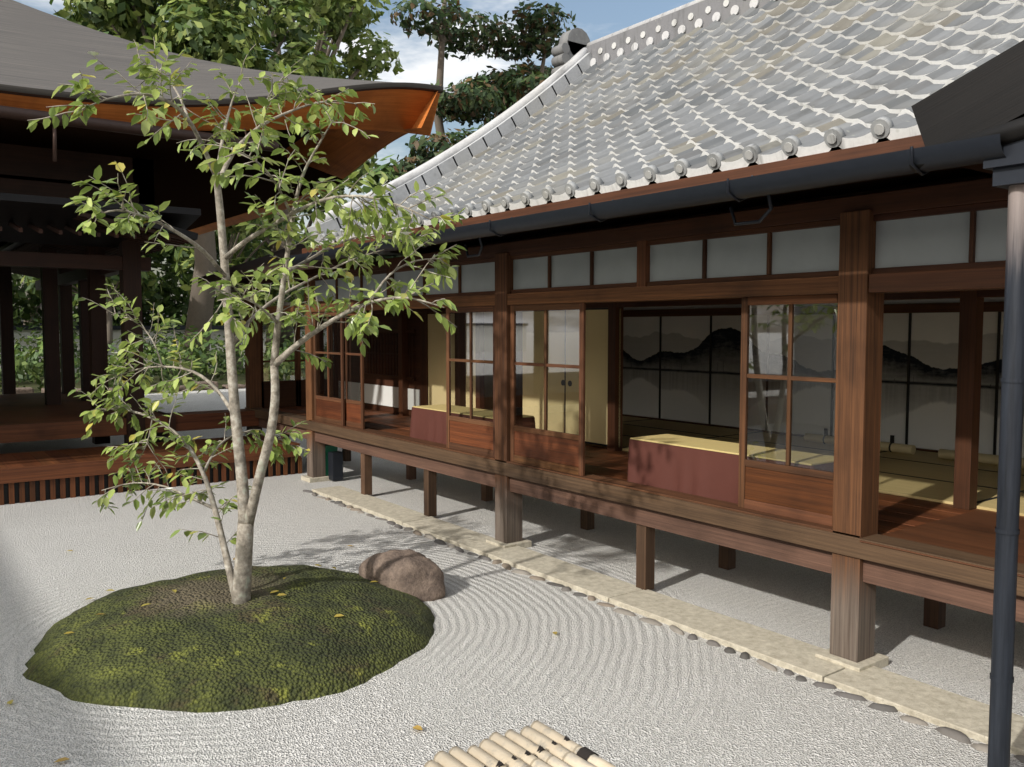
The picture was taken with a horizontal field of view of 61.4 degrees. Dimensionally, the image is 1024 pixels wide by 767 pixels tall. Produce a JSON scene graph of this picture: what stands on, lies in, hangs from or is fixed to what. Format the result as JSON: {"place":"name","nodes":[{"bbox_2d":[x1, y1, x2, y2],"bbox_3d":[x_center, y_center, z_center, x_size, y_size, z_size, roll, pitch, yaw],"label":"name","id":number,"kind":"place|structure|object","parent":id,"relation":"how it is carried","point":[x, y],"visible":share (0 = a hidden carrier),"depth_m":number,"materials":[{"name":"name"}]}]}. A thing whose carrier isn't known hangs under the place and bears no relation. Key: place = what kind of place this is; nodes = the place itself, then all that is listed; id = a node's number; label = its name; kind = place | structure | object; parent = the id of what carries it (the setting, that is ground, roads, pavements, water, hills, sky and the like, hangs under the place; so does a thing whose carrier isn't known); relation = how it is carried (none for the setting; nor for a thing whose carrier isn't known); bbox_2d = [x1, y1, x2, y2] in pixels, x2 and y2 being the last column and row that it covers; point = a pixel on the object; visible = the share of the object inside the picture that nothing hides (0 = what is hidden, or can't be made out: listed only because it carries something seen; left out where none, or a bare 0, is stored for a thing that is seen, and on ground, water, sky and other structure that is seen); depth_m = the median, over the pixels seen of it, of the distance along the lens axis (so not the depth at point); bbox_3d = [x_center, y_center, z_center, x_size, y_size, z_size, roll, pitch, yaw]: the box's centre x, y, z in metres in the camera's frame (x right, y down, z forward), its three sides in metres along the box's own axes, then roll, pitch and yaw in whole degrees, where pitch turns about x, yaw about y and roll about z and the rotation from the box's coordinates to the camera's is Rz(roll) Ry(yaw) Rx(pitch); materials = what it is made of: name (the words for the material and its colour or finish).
{"place":"outdoors","nodes":[
{"label":"outdoors","id":0,"kind":"place"},
{"bbox_2d":[0,368,305,394],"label":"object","id":1,"kind":"structure","parent":0,"point":[221,382],"depth_m":35.30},
{"bbox_2d":[20,255,165,348],"bbox_3d":[-17.581,-3.165,35.843,5.035,6.281,4.778,-8,9,-64],"label":"tree","id":2,"kind":"object","parent":1,"relation":"on","point":[147,292],"depth_m":36.17,"materials":[{"name":"green plant"}]},
{"bbox_2d":[23,254,184,324],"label":"tree","id":3,"kind":"object","parent":1,"relation":"on","point":[159,264],"depth_m":55.00,"materials":[{"name":"green plant"}]},
{"bbox_2d":[16,381,245,393],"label":"garden edge rocks","id":4,"kind":"object","parent":1,"relation":"on","point":[20,390],"visible":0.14,"depth_m":29.99,"materials":[{"name":"grey stone"}]},
{"bbox_2d":[0,231,305,390],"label":"shrubs","id":5,"kind":"object","parent":1,"relation":"on","point":[32,367],"visible":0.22,"depth_m":38.18,"materials":[{"name":"green plant"}]},
{"bbox_2d":[112,239,227,322],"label":"tree","id":6,"kind":"object","parent":1,"relation":"on","point":[169,256],"depth_m":48.81,"materials":[{"name":"green plant"}]},
{"bbox_2d":[49,0,385,376],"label":"tree","id":7,"kind":"object","parent":1,"relation":"on","point":[223,22],"depth_m":35.72,"materials":[{"name":"green plant"}]},
{"bbox_2d":[170,213,304,372],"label":"tree","id":8,"kind":"object","parent":1,"relation":"on","point":[188,262],"depth_m":41.36,"materials":[{"name":"green plant"}]},
{"bbox_2d":[157,0,404,369],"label":"tree","id":9,"kind":"object","parent":1,"relation":"on","point":[336,12],"depth_m":43.07,"materials":[{"name":"green plant"}]},
{"bbox_2d":[231,190,356,324],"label":"tree","id":10,"kind":"object","parent":1,"relation":"on","point":[255,245],"depth_m":46.27,"materials":[{"name":"green plant"}]},
{"bbox_2d":[198,238,377,284],"bbox_3d":[-2.657,-2.126,12.970,2.510,1.100,5.250,-3,5,-36],"label":"roof","id":11,"kind":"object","parent":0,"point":[254,264],"visible":0.27,"depth_m":13.08,"materials":[{"name":"black"}]},
{"bbox_2d":[12,0,693,320],"label":"sky","id":12,"kind":"structure","parent":0,"point":[598,18],"materials":[{"name":"blue"}]},
{"bbox_2d":[362,154,401,192],"bbox_3d":[-2.695,-3.324,28.044,5.870,7.550,7.594,-3,5,-36],"label":"tree","id":13,"kind":"object","parent":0,"point":[385,169],"depth_m":26.05,"materials":[{"name":"green plant"}]},
{"bbox_2d":[360,0,576,260],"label":"cloud tree","id":14,"kind":"object","parent":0,"point":[476,98],"depth_m":18.27,"materials":[{"name":"green plant"}]},
{"bbox_2d":[0,388,1023,766],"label":"gravel ground","id":15,"kind":"structure","parent":0,"point":[604,682],"depth_m":5.86,"materials":[{"name":"grey gravel"}]},
{"bbox_2d":[0,321,304,373],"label":"hedge","id":16,"kind":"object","parent":15,"relation":"on","point":[25,332],"depth_m":43.61,"materials":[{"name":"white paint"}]},
{"bbox_2d":[0,118,345,504],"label":"wooden pavilion","id":17,"kind":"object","parent":15,"relation":"on","point":[50,246],"visible":0.71,"depth_m":12.64,"materials":[{"name":"brown wood"}]},
{"bbox_2d":[0,0,443,234],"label":"hall roof","id":18,"kind":"structure","parent":17,"relation":"on","point":[44,56],"depth_m":12.64,"materials":[{"name":"wood"}]},
{"bbox_2d":[0,105,278,161],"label":"rain gutter","id":19,"kind":"object","parent":18,"relation":"attached to","point":[15,113],"visible":0.63,"depth_m":10.37,"materials":[{"name":"black metal"}]},
{"bbox_2d":[22,565,434,712],"bbox_3d":[-1.980,1.656,6.283,2.807,0.304,2.892,-3,5,-36],"label":"moss mound","id":20,"kind":"object","parent":15,"relation":"on","point":[200,642],"visible":0.87,"depth_m":5.59,"materials":[{"name":"green plant"}]},
{"bbox_2d":[27,36,466,603],"bbox_3d":[-1.930,-0.436,6.190,3.116,4.319,2.745,-1,4,-9],"label":"camellia tree","id":21,"kind":"object","parent":20,"relation":"on","point":[123,226],"depth_m":6.00,"materials":[{"name":"green plant"}]},
{"bbox_2d":[7,545,557,761],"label":"fallen leaves","id":22,"kind":"object","parent":15,"relation":"on","point":[417,727],"depth_m":6.04,"materials":[{"name":"yellow plant"}]},
{"bbox_2d":[297,232,352,295],"bbox_3d":[-2.922,-1.824,22.745,4.402,5.211,5.913,-3,5,-36],"label":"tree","id":23,"kind":"object","parent":15,"relation":"on","point":[301,291],"depth_m":23.20,"materials":[{"name":"green plant"}]},
{"bbox_2d":[325,444,342,480],"bbox_3d":[-2.670,1.131,12.567,0.220,0.480,0.580,-3,5,-36],"label":"green utility box","id":24,"kind":"object","parent":15,"relation":"on","point":[334,462],"visible":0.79,"depth_m":12.36,"materials":[{"name":"paint"}]},
{"bbox_2d":[359,549,445,601],"bbox_3d":[-0.898,1.576,7.190,0.769,0.378,0.566,1,4,18],"label":"garden rock","id":25,"kind":"object","parent":15,"relation":"on","point":[418,575],"visible":0.77,"depth_m":6.99,"materials":[{"name":"brown stone"}]},
{"bbox_2d":[451,59,555,142],"bbox_3d":[0.546,-3.613,23.091,6.553,8.846,7.129,-3,5,-36],"label":"cloud tree","id":26,"kind":"object","parent":15,"relation":"on","point":[535,68],"depth_m":20.71,"materials":[{"name":"green plant"}]},
{"bbox_2d":[244,135,1023,671],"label":"wooden building frame","id":27,"kind":"object","parent":15,"relation":"on","point":[846,523],"visible":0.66,"depth_m":6.33,"materials":[{"name":"brown wood"}]},
{"bbox_2d":[260,315,305,407],"bbox_3d":[-3.692,-0.393,14.839,1.310,1.570,0.040,-3,5,-36],"label":"sliding door","id":28,"kind":"structure","parent":27,"relation":"attached to","point":[292,392],"depth_m":14.77,"materials":[{"name":"brown wood"}]},
{"bbox_2d":[316,316,338,398],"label":"shoin glass doors","id":29,"kind":"structure","parent":27,"relation":"in","point":[321,376],"depth_m":11.88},
{"bbox_2d":[289,134,1023,766],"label":"rain gutter","id":30,"kind":"object","parent":27,"relation":"attached to","point":[1005,164],"visible":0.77,"depth_m":4.02,"materials":[{"name":"black metal"}]},
{"bbox_2d":[316,0,1023,245],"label":"shoin roof tiles","id":31,"kind":"object","parent":27,"relation":"on","point":[771,81],"visible":0.84,"depth_m":7.28,"materials":[{"name":"grey tile"}]},
{"bbox_2d":[307,0,992,255],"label":"shoin roof ridges","id":32,"kind":"object","parent":31,"relation":"on","point":[576,53],"visible":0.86,"depth_m":11.16,"materials":[{"name":"grey tile"}]},
{"bbox_2d":[337,297,1023,515],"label":"interior room","id":33,"kind":"object","parent":27,"relation":"in","point":[681,376],"visible":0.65,"depth_m":10.50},
{"bbox_2d":[303,490,1023,763],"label":"edging stones","id":34,"kind":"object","parent":15,"relation":"on","point":[957,735],"depth_m":5.96,"materials":[{"name":"stone"}]},
{"bbox_2d":[312,486,1023,754],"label":"stone paving","id":35,"kind":"structure","parent":15,"relation":"on","point":[968,717],"depth_m":6.17,"materials":[{"name":"beige stone"}]},
{"bbox_2d":[424,720,615,766],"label":"bamboo cover","id":36,"kind":"object","parent":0,"point":[536,743],"visible":1,"depth_m":3.36,"materials":[{"name":"beige wood"}]},
{"bbox_2d":[410,407,833,503],"bbox_3d":[0.627,0.609,8.364,0.548,0.381,5.607,-3,5,-36],"label":"red cloth","id":37,"kind":"object","parent":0,"point":[706,473],"visible":0.39,"depth_m":7.02,"materials":[{"name":"red fabric"}]},
{"bbox_2d":[909,40,1023,173],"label":"wing roof","id":38,"kind":"structure","parent":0,"point":[985,99],"depth_m":3.88,"materials":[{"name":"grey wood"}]}
]}

